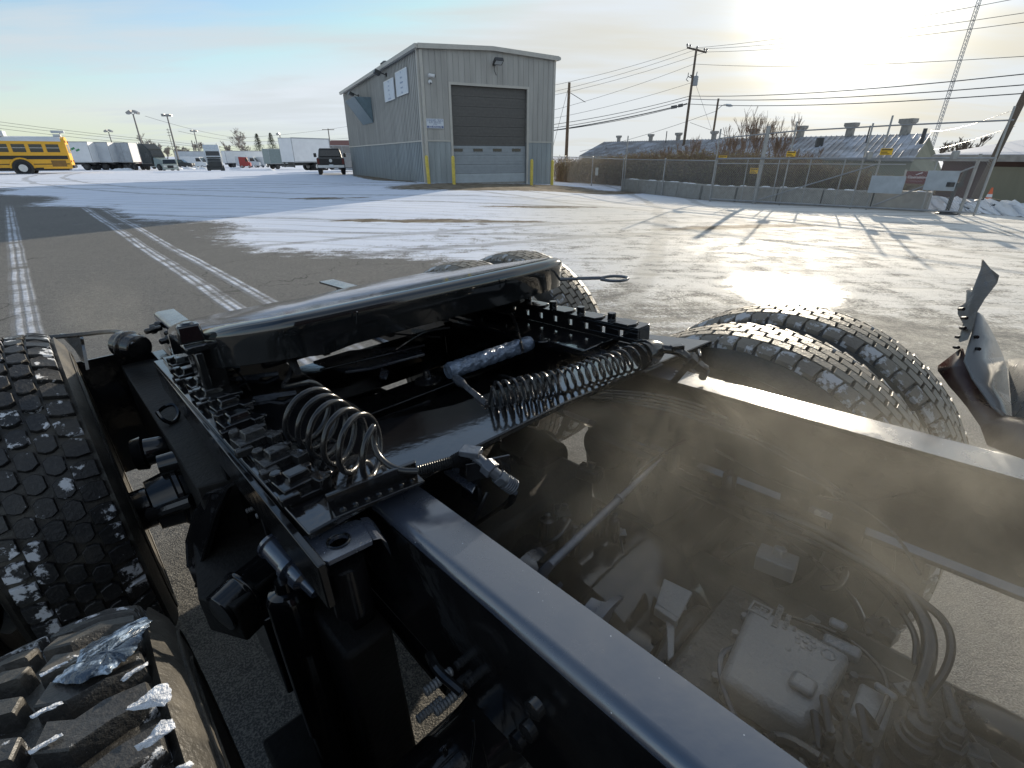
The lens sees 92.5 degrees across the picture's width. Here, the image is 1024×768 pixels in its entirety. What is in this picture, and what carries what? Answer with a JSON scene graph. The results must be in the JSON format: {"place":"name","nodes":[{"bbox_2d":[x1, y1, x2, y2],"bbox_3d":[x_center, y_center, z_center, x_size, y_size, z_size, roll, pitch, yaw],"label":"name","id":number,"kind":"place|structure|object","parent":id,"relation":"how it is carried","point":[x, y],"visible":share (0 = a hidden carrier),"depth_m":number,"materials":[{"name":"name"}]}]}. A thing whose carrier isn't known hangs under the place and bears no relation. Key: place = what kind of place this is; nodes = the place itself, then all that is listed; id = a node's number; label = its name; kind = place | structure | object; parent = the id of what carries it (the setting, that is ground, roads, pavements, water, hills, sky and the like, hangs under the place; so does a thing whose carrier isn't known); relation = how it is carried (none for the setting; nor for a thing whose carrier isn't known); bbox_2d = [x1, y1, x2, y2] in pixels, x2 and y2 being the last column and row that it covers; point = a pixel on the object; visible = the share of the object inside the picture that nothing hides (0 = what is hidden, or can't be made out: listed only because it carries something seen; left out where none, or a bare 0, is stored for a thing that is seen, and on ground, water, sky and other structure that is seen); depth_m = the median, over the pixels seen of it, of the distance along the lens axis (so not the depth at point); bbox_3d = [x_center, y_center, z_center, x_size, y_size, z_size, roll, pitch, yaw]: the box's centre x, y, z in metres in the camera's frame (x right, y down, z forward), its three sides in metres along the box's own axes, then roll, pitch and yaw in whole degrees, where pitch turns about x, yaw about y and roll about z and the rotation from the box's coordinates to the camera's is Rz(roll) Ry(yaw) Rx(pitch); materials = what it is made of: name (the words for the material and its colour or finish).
{"place":"outdoors","nodes":[
{"label":"outdoors","id":0,"kind":"place"},
{"bbox_2d":[330,140,351,169],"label":"garage building","id":1,"kind":"structure","parent":0,"point":[339,142],"depth_m":87.84,"materials":[{"name":"white paint"}]},
{"bbox_2d":[341,153,351,167],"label":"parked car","id":2,"kind":"object","parent":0,"point":[347,161],"visible":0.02,"depth_m":50.12,"materials":[{"name":"metal"}]},
{"bbox_2d":[0,157,1023,767],"bbox_3d":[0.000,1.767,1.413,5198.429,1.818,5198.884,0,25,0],"label":"ground","id":3,"kind":"structure","parent":0,"point":[82,249],"depth_m":7.94,"materials":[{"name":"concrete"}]},
{"bbox_2d":[0,130,77,173],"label":"school bus","id":4,"kind":"object","parent":3,"relation":"on","point":[27,154],"visible":0.98,"depth_m":42.50,"materials":[{"name":"yellow paint"}]},
{"bbox_2d":[68,141,99,169],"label":"box truck","id":5,"kind":"object","parent":3,"relation":"on","point":[84,155],"visible":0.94,"depth_m":77.13,"materials":[{"name":"white paint"}]},
{"bbox_2d":[94,142,119,169],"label":"box truck","id":6,"kind":"object","parent":3,"relation":"on","point":[107,153],"visible":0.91,"depth_m":79.50,"materials":[{"name":"grey paint"}]},
{"bbox_2d":[111,168,126,170],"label":"snow heap","id":7,"kind":"object","parent":3,"relation":"on","point":[119,169],"visible":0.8,"depth_m":75.58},
{"bbox_2d":[114,142,140,168],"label":"box truck","id":8,"kind":"object","parent":3,"relation":"on","point":[127,152],"visible":0.59,"depth_m":81.63,"materials":[{"name":"grey paint"}]},
{"bbox_2d":[125,110,141,143],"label":"yard lamp post","id":9,"kind":"object","parent":3,"relation":"on","point":[128,112],"visible":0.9,"depth_m":109.28,"materials":[{"name":"metal"}]},
{"bbox_2d":[136,133,161,148],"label":"bare tree","id":10,"kind":"object","parent":3,"relation":"on","point":[147,141],"visible":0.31,"depth_m":178.28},
{"bbox_2d":[128,142,173,170],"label":"semi tractor","id":11,"kind":"object","parent":3,"relation":"on","point":[152,155],"visible":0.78,"depth_m":78.22,"materials":[{"name":"grey paint"}]},
{"bbox_2d":[163,145,172,158],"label":"bare tree","id":12,"kind":"object","parent":3,"relation":"on","point":[166,151],"visible":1,"depth_m":190.58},
{"bbox_2d":[161,159,179,170],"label":"parked car","id":13,"kind":"object","parent":3,"relation":"on","point":[169,164],"visible":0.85,"depth_m":69.56,"materials":[{"name":"silver metal"}]},
{"bbox_2d":[161,114,180,167],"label":"yard lamp post","id":14,"kind":"object","parent":3,"relation":"on","point":[167,115],"visible":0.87,"depth_m":114.37,"materials":[{"name":"metal"}]},
{"bbox_2d":[0,116,346,152],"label":"overhead wires","id":15,"kind":"object","parent":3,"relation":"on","point":[141,138],"visible":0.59,"depth_m":122.09,"materials":[{"name":"metal"}]},
{"bbox_2d":[177,159,194,166],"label":"parked car","id":16,"kind":"object","parent":3,"relation":"on","point":[182,162],"visible":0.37,"depth_m":100.36,"materials":[{"name":"grey paint"}]},
{"bbox_2d":[174,151,204,158],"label":"cargo trailer","id":17,"kind":"object","parent":3,"relation":"on","point":[190,153],"visible":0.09,"depth_m":127.45,"materials":[{"name":"grey paint"}]},
{"bbox_2d":[180,157,206,166],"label":"parked van","id":18,"kind":"object","parent":3,"relation":"on","point":[199,161],"visible":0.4,"depth_m":109.05,"materials":[{"name":"white paint"}]},
{"bbox_2d":[190,130,198,150],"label":"yard lamp post","id":19,"kind":"object","parent":3,"relation":"on","point":[194,131],"visible":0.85,"depth_m":160.45,"materials":[{"name":"metal"}]},
{"bbox_2d":[193,142,202,150],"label":"bare tree","id":20,"kind":"object","parent":3,"relation":"on","point":[200,144],"visible":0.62,"depth_m":183.62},
{"bbox_2d":[202,143,224,170],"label":"semi tractor","id":21,"kind":"object","parent":3,"relation":"on","point":[213,157],"visible":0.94,"depth_m":75.42,"materials":[{"name":"white paint"}]},
{"bbox_2d":[220,141,232,150],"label":"bare tree","id":22,"kind":"object","parent":3,"relation":"on","point":[226,148],"visible":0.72,"depth_m":198.22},
{"bbox_2d":[227,129,248,150],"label":"bare tree","id":23,"kind":"object","parent":3,"relation":"on","point":[242,137],"visible":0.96,"depth_m":183.20,"materials":[{"name":"plant"}]},
{"bbox_2d":[221,151,262,166],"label":"cargo trailer","id":24,"kind":"object","parent":3,"relation":"on","point":[228,157],"visible":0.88,"depth_m":120.96,"materials":[{"name":"white paint"}]},
{"bbox_2d":[238,157,251,167],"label":"parked van","id":25,"kind":"object","parent":3,"relation":"on","point":[243,161],"visible":0.98,"depth_m":108.78,"materials":[{"name":"red paint"}]},
{"bbox_2d":[235,157,261,167],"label":"parked van","id":26,"kind":"object","parent":3,"relation":"on","point":[254,162],"visible":0.58,"depth_m":117.16,"materials":[{"name":"grey paint"}]},
{"bbox_2d":[253,133,264,150],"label":"conifer","id":27,"kind":"object","parent":3,"relation":"on","point":[258,146],"visible":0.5,"depth_m":166.14,"materials":[{"name":"green plant"}]},
{"bbox_2d":[251,157,268,166],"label":"parked van","id":28,"kind":"object","parent":3,"relation":"on","point":[259,159],"visible":0.31,"depth_m":119.04,"materials":[{"name":"white paint"}]},
{"bbox_2d":[267,133,277,148],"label":"conifer","id":29,"kind":"object","parent":3,"relation":"on","point":[270,137],"visible":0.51,"depth_m":167.83,"materials":[{"name":"green plant"}]},
{"bbox_2d":[262,149,287,168],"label":"cargo trailer","id":30,"kind":"object","parent":3,"relation":"on","point":[272,158],"visible":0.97,"depth_m":99.41,"materials":[{"name":"grey paint"}]},
{"bbox_2d":[278,137,340,169],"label":"trailer","id":31,"kind":"object","parent":3,"relation":"on","point":[296,151],"visible":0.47,"depth_m":59.98,"materials":[{"name":"white paint"}]},
{"bbox_2d":[313,148,345,174],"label":"pickup truck","id":32,"kind":"object","parent":3,"relation":"on","point":[330,158],"visible":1,"depth_m":41.82,"materials":[{"name":"black paint"}]},
{"bbox_2d":[310,145,349,169],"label":"cargo trailer","id":33,"kind":"object","parent":3,"relation":"on","point":[344,148],"visible":0.04,"depth_m":80.45,"materials":[{"name":"grey paint"}]},
{"bbox_2d":[425,155,430,183],"bbox_3d":[-4.317,-10.963,25.080,0.170,1.350,0.174,-2,25,1],"label":"bollard","id":34,"kind":"object","parent":3,"relation":"on","point":[427,170],"visible":0.94,"depth_m":25.03,"materials":[{"name":"metal"}]},
{"bbox_2d":[339,43,560,183],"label":"metal shed","id":35,"kind":"structure","parent":3,"relation":"on","point":[482,114],"depth_m":26.56,"materials":[{"name":"beige"}]},
{"bbox_2d":[451,85,525,182],"bbox_3d":[-1.207,-13.431,26.584,4.347,4.572,0.065,-12,27,-24],"label":"sectional door","id":36,"kind":"structure","parent":35,"relation":"in","point":[501,158],"depth_m":26.52,"materials":[{"name":"grey metal"}]},
{"bbox_2d":[451,156,455,184],"bbox_3d":[-2.962,-10.808,24.791,0.170,1.350,0.174,0,25,0],"label":"bollard","id":37,"kind":"object","parent":3,"relation":"on","point":[453,169],"visible":1,"depth_m":24.72,"materials":[{"name":"metal"}]},
{"bbox_2d":[0,250,1023,767],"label":"semi tractor","id":38,"kind":"object","parent":3,"relation":"on","point":[766,534],"visible":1,"depth_m":1.02,"materials":[{"name":"metal"}]},
{"bbox_2d":[530,159,532,184],"bbox_3d":[1.082,-11.643,26.985,0.170,1.350,0.174,0,25,0],"label":"bollard","id":39,"kind":"object","parent":3,"relation":"on","point":[531,171],"visible":0.93,"depth_m":26.92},
{"bbox_2d":[550,160,553,184],"bbox_3d":[2.303,-12.085,28.029,0.170,1.350,0.174,0,25,0],"label":"bollard","id":40,"kind":"object","parent":3,"relation":"on","point":[552,171],"visible":0.9,"depth_m":27.95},
{"bbox_2d":[553,82,584,160],"bbox_3d":[3.475,-17.508,34.642,2.942,6.360,1.185,14,28,28],"label":"utility pole","id":41,"kind":"object","parent":3,"relation":"on","point":[567,121],"visible":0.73,"depth_m":33.52,"materials":[{"name":"brown wood"}]},
{"bbox_2d":[553,157,586,182],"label":"bramble bush","id":42,"kind":"object","parent":3,"relation":"on","point":[560,171],"visible":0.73,"depth_m":33.45,"materials":[{"name":"brown plant"}]},
{"bbox_2d":[558,155,594,181],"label":"bramble bush","id":43,"kind":"object","parent":3,"relation":"on","point":[579,161],"visible":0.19,"depth_m":33.38,"materials":[{"name":"brown plant"}]},
{"bbox_2d":[568,155,611,183],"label":"bramble bush","id":44,"kind":"object","parent":3,"relation":"on","point":[584,174],"visible":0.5,"depth_m":32.79,"materials":[{"name":"brown plant"}]},
{"bbox_2d":[581,157,620,184],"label":"bramble bush","id":45,"kind":"object","parent":3,"relation":"on","point":[598,171],"visible":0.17,"depth_m":32.34,"materials":[{"name":"brown plant"}]},
{"bbox_2d":[588,152,639,184],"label":"bramble bush","id":46,"kind":"object","parent":3,"relation":"on","point":[607,173],"visible":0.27,"depth_m":31.57,"materials":[{"name":"brown plant"}]},
{"bbox_2d":[623,136,628,190],"bbox_3d":[6.032,-11.633,26.017,0.060,2.763,0.057,0,25,0],"label":"fence pole","id":47,"kind":"object","parent":3,"relation":"on","point":[625,160],"visible":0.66,"depth_m":25.84,"materials":[{"name":"metal"}]},
{"bbox_2d":[600,150,663,184],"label":"bramble bush","id":48,"kind":"object","parent":3,"relation":"on","point":[617,175],"visible":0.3,"depth_m":30.49,"materials":[{"name":"brown plant"}]},
{"bbox_2d":[622,178,641,192],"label":"concrete barrier","id":49,"kind":"object","parent":3,"relation":"on","point":[632,185],"visible":0.52,"depth_m":25.86,"materials":[{"name":"concrete"}]},
{"bbox_2d":[553,155,717,200],"bbox_3d":[4.992,-12.509,29.086,0.455,1.996,20.664,-8,26,-16],"label":"chain link fence","id":50,"kind":"object","parent":3,"relation":"on","point":[623,170],"visible":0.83,"depth_m":24.86,"materials":[{"name":"metal"}]},
{"bbox_2d":[637,180,657,194],"bbox_3d":[7.055,-9.924,24.784,0.600,0.744,1.537,-9,26,-18],"label":"concrete barrier","id":51,"kind":"object","parent":3,"relation":"on","point":[645,184],"visible":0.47,"depth_m":24.63,"materials":[{"name":"concrete"}]},
{"bbox_2d":[613,151,689,179],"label":"bramble bush","id":52,"kind":"object","parent":3,"relation":"on","point":[629,169],"visible":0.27,"depth_m":29.20,"materials":[{"name":"brown plant"}]},
{"bbox_2d":[656,181,682,196],"bbox_3d":[7.611,-9.304,23.445,0.600,0.748,1.537,-9,27,-19],"label":"concrete barrier","id":53,"kind":"object","parent":3,"relation":"on","point":[673,186],"visible":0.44,"depth_m":23.20,"materials":[{"name":"concrete"}]},
{"bbox_2d":[631,147,708,180],"bbox_3d":[9.028,-12.207,28.224,4.686,2.625,2.869,21,32,38],"label":"bramble bush","id":54,"kind":"object","parent":3,"relation":"on","point":[651,171],"visible":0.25,"depth_m":28.25,"materials":[{"name":"brown plant"}]},
{"bbox_2d":[660,146,681,158],"bbox_3d":[10.236,-13.899,31.499,1.813,2.598,1.231,10,27,21],"label":"bare sapling","id":55,"kind":"object","parent":3,"relation":"on","point":[670,151],"visible":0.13,"depth_m":31.11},
{"bbox_2d":[648,150,714,182],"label":"bramble bush","id":56,"kind":"object","parent":3,"relation":"on","point":[660,173],"visible":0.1,"depth_m":27.24,"materials":[{"name":"brown plant"}]},
{"bbox_2d":[676,135,704,154],"bbox_3d":[13.063,-16.472,36.116,2.202,3.547,1.184,20,32,36],"label":"bare sapling","id":57,"kind":"object","parent":3,"relation":"on","point":[696,146],"visible":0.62,"depth_m":35.59,"materials":[{"name":"plant"}]},
{"bbox_2d":[676,182,707,199],"bbox_3d":[8.160,-8.684,22.128,0.600,0.732,1.580,-9,26,-18],"label":"concrete barrier","id":58,"kind":"object","parent":3,"relation":"on","point":[682,189],"visible":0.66,"depth_m":21.91,"materials":[{"name":"concrete"}]},
{"bbox_2d":[682,43,707,145],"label":"utility pole","id":59,"kind":"object","parent":3,"relation":"on","point":[694,80],"visible":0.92,"depth_m":52.89,"materials":[{"name":"brown wood"}]},
{"bbox_2d":[554,0,1023,151],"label":"overhead wires","id":60,"kind":"object","parent":59,"relation":"attached to","point":[676,106],"visible":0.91,"depth_m":38.45,"materials":[{"name":"metal"}]},
{"bbox_2d":[659,147,749,183],"bbox_3d":[9.937,-11.048,25.856,4.674,2.649,2.866,21,32,38],"label":"bramble bush","id":61,"kind":"object","parent":3,"relation":"on","point":[680,171],"visible":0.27,"depth_m":25.82,"materials":[{"name":"brown plant"}]},
{"bbox_2d":[674,147,762,184],"bbox_3d":[10.381,-10.631,24.869,4.641,2.600,2.842,21,32,38],"label":"bramble bush","id":62,"kind":"object","parent":3,"relation":"on","point":[695,175],"visible":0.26,"depth_m":24.96,"materials":[{"name":"brown plant"}]},
{"bbox_2d":[701,184,738,201],"bbox_3d":[8.923,-8.099,20.893,0.600,0.714,1.509,-18,31,-34],"label":"concrete barrier","id":63,"kind":"object","parent":3,"relation":"on","point":[726,194],"visible":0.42,"depth_m":20.64,"materials":[{"name":"concrete"}]},
{"bbox_2d":[712,98,731,130],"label":"street lamp","id":64,"kind":"object","parent":3,"relation":"on","point":[716,111],"visible":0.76,"depth_m":56.37,"materials":[{"name":"grey metal"}]},
{"bbox_2d":[715,124,748,159],"bbox_3d":[14.110,-14.725,31.988,2.559,3.963,1.325,-12,27,-24],"label":"bare sapling","id":65,"kind":"object","parent":3,"relation":"on","point":[729,143],"visible":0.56,"depth_m":31.51,"materials":[{"name":"plant"}]},
{"bbox_2d":[692,151,785,184],"bbox_3d":[10.868,-9.972,23.787,2.668,2.457,4.004,-17,30,-32],"label":"bramble bush","id":66,"kind":"object","parent":3,"relation":"on","point":[711,174],"visible":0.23,"depth_m":23.82,"materials":[{"name":"brown plant"}]},
{"bbox_2d":[733,106,779,157],"bbox_3d":[16.043,-15.961,33.059,2.445,5.297,3.894,-5,25,-11],"label":"bare sapling","id":67,"kind":"object","parent":3,"relation":"on","point":[753,138],"visible":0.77,"depth_m":32.31,"materials":[{"name":"plant"}]},
{"bbox_2d":[706,149,807,185],"bbox_3d":[11.472,-9.781,23.237,4.415,2.502,2.707,21,32,38],"label":"bramble bush","id":68,"kind":"object","parent":3,"relation":"on","point":[731,177],"visible":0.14,"depth_m":23.04,"materials":[{"name":"brown plant"}]},
{"bbox_2d":[735,185,779,203],"bbox_3d":[9.959,-7.626,19.845,1.562,0.740,0.600,23,33,40],"label":"concrete barrier","id":69,"kind":"object","parent":3,"relation":"on","point":[760,196],"visible":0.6,"depth_m":19.60,"materials":[{"name":"concrete"}]},
{"bbox_2d":[579,118,940,187],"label":"long warehouse","id":70,"kind":"structure","parent":3,"relation":"on","point":[904,142],"depth_m":38.98,"materials":[{"name":"grey metal"}]},
{"bbox_2d":[751,126,770,203],"bbox_3d":[9.600,-8.351,18.902,0.170,2.838,0.162,0,25,0],"label":"steel post","id":71,"kind":"object","parent":3,"relation":"on","point":[765,143],"visible":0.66,"depth_m":18.75,"materials":[{"name":"metal"}]},
{"bbox_2d":[750,168,758,173],"bbox_3d":[9.413,-8.294,19.058,0.305,0.191,0.017,23,33,40],"label":"caution sign","id":72,"kind":"object","parent":71,"relation":"attached to","point":[754,170],"visible":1,"depth_m":19.05,"materials":[{"name":"yellow metal"}]},
{"bbox_2d":[726,150,825,186],"bbox_3d":[11.740,-9.205,21.976,4.240,2.375,2.596,21,32,38],"label":"bramble bush","id":73,"kind":"object","parent":3,"relation":"on","point":[750,175],"visible":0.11,"depth_m":21.97,"materials":[{"name":"brown plant"}]},
{"bbox_2d":[762,114,804,160],"bbox_3d":[16.702,-14.490,30.784,2.035,4.558,1.881,0,25,0],"label":"bare sapling","id":74,"kind":"object","parent":3,"relation":"on","point":[779,145],"visible":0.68,"depth_m":30.29,"materials":[{"name":"plant"}]},
{"bbox_2d":[744,155,842,186],"bbox_3d":[11.860,-8.567,20.942,2.390,2.201,3.587,-17,30,-32],"label":"bramble bush","id":75,"kind":"object","parent":3,"relation":"on","point":[765,183],"visible":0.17,"depth_m":20.78,"materials":[{"name":"brown plant"}]},
{"bbox_2d":[775,186,825,205],"bbox_3d":[11.067,-7.171,18.845,1.595,0.743,0.600,22,33,39],"label":"concrete barrier","id":76,"kind":"object","parent":3,"relation":"on","point":[798,193],"visible":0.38,"depth_m":18.56,"materials":[{"name":"concrete"}]},
{"bbox_2d":[789,147,823,168],"bbox_3d":[15.831,-11.537,26.708,1.694,2.468,2.411,11,27,22],"label":"bare sapling","id":77,"kind":"object","parent":3,"relation":"on","point":[820,152],"visible":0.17,"depth_m":26.48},
{"bbox_2d":[768,159,866,186],"bbox_3d":[12.197,-8.147,20.091,3.549,2.011,2.176,21,32,38],"label":"bramble bush","id":78,"kind":"object","parent":3,"relation":"on","point":[801,175],"visible":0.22,"depth_m":19.89,"materials":[{"name":"brown plant"}]},
{"bbox_2d":[788,160,878,188],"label":"bramble bush","id":79,"kind":"object","parent":3,"relation":"on","point":[824,173],"visible":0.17,"depth_m":19.19,"materials":[{"name":"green plant"}]},
{"bbox_2d":[820,189,874,208],"bbox_3d":[12.208,-6.695,17.819,1.537,0.716,0.600,23,33,40],"label":"concrete barrier","id":80,"kind":"object","parent":3,"relation":"on","point":[831,197],"visible":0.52,"depth_m":17.61,"materials":[{"name":"concrete"}]},
{"bbox_2d":[806,167,895,190],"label":"bramble bush","id":81,"kind":"object","parent":3,"relation":"on","point":[850,184],"visible":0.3,"depth_m":18.56,"materials":[{"name":"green plant"}]},
{"bbox_2d":[709,106,1015,215],"bbox_3d":[11.332,-7.749,17.289,8.594,3.117,0.059,23,33,40],"label":"overhead pipe frame","id":82,"kind":"object","parent":3,"relation":"on","point":[1001,141],"visible":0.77,"depth_m":16.42,"materials":[{"name":"metal"}]},
{"bbox_2d":[786,151,795,156],"bbox_3d":[10.272,-8.467,18.038,0.312,0.168,0.016,23,33,40],"label":"caution sign","id":83,"kind":"object","parent":82,"relation":"attached to","point":[791,153],"visible":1,"depth_m":18.02,"materials":[{"name":"yellow metal"}]},
{"bbox_2d":[879,148,893,154],"bbox_3d":[12.342,-7.656,16.152,0.342,0.196,0.016,23,33,40],"label":"caution sign","id":84,"kind":"object","parent":82,"relation":"attached to","point":[886,151],"visible":1,"depth_m":16.14,"materials":[{"name":"yellow metal"}]},
{"bbox_2d":[870,191,932,211],"bbox_3d":[13.327,-6.251,16.801,0.600,0.748,1.537,-23,33,-40],"label":"concrete barrier","id":85,"kind":"object","parent":3,"relation":"on","point":[919,201],"visible":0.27,"depth_m":16.51,"materials":[{"name":"concrete"}]},
{"bbox_2d":[873,175,935,193],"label":"bramble bush","id":86,"kind":"object","parent":3,"relation":"on","point":[909,186],"visible":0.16,"depth_m":18.69,"materials":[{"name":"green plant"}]},
{"bbox_2d":[939,140,957,161],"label":"bare tree","id":87,"kind":"object","parent":3,"relation":"on","point":[942,150],"visible":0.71,"depth_m":63.17,"materials":[{"name":"brown plant"}]},
{"bbox_2d":[935,168,967,214],"bbox_3d":[13.840,-6.026,15.346,0.580,1.357,0.580,0,25,0],"label":"gate operator","id":88,"kind":"object","parent":3,"relation":"on","point":[950,184],"visible":0.86,"depth_m":15.31,"materials":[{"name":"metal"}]},
{"bbox_2d":[709,151,996,213],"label":"sliding gate","id":89,"kind":"structure","parent":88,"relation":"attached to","point":[952,157],"depth_m":17.02,"materials":[{"name":"metal"}]},
{"bbox_2d":[867,176,906,193],"bbox_3d":[12.469,-6.636,16.314,0.952,0.539,0.015,23,33,40],"label":"white panel","id":90,"kind":"object","parent":89,"relation":"attached to","point":[888,184],"visible":1,"depth_m":16.30,"materials":[{"name":"plastic"}]},
{"bbox_2d":[904,170,932,190],"bbox_3d":[13.612,-6.543,16.631,0.785,1.326,0.072,23,33,40],"label":"maroon sign","id":91,"kind":"object","parent":89,"relation":"attached to","point":[921,179],"visible":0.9,"depth_m":16.45,"materials":[{"name":"metal"}]},
{"bbox_2d":[922,171,960,190],"bbox_3d":[13.453,-6.372,15.360,0.785,0.572,0.015,23,33,40],"label":"white panel","id":92,"kind":"object","parent":89,"relation":"attached to","point":[937,180],"visible":1,"depth_m":15.37,"materials":[{"name":"metal"}]},
{"bbox_2d":[931,0,981,147],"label":"radio mast","id":93,"kind":"object","parent":3,"relation":"on","point":[959,65],"visible":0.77,"depth_m":94.20,"materials":[{"name":"metal"}]},
{"bbox_2d":[954,136,968,150],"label":"bare tree","id":94,"kind":"object","parent":3,"relation":"on","point":[962,146],"visible":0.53,"depth_m":61.65,"materials":[{"name":"brown plant"}]},
{"bbox_2d":[957,154,982,214],"bbox_3d":[14.062,-6.089,15.075,0.090,1.800,0.090,0,25,0],"label":"gate post","id":95,"kind":"object","parent":3,"relation":"on","point":[969,184],"visible":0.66,"depth_m":15.04,"materials":[{"name":"metal"}]},
{"bbox_2d":[928,196,1023,216],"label":"snow bank","id":96,"kind":"structure","parent":3,"relation":"on","point":[1014,208],"depth_m":15.84,"materials":[{"name":"snow"}]},
{"bbox_2d":[931,140,1023,202],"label":"workshop","id":97,"kind":"structure","parent":3,"relation":"on","point":[1006,180],"depth_m":19.81,"materials":[{"name":"painted metal siding"},{"name":"snow"}]},
{"bbox_2d":[982,167,1023,202],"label":"door","id":98,"kind":"structure","parent":97,"relation":"in","point":[1007,183],"depth_m":19.41,"materials":[{"name":"metal"}]},
{"bbox_2d":[966,134,994,148],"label":"bare tree","id":99,"kind":"object","parent":3,"relation":"on","point":[982,141],"visible":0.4,"depth_m":61.39,"materials":[{"name":"brown plant"}]},
{"bbox_2d":[985,188,992,198],"bbox_3d":[17.516,-6.842,18.009,0.400,0.700,0.400,0,25,0],"label":"traffic cone","id":100,"kind":"object","parent":3,"relation":"on","point":[989,194],"visible":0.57,"depth_m":17.92,"materials":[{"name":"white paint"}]},
{"bbox_2d":[970,90,1023,198],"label":"utility pole","id":101,"kind":"object","parent":3,"relation":"on","point":[1018,108],"visible":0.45,"depth_m":17.91,"materials":[{"name":"brown wood"}]},
{"bbox_2d":[0,0,1023,156],"label":"sky","id":102,"kind":"structure","parent":0,"point":[219,67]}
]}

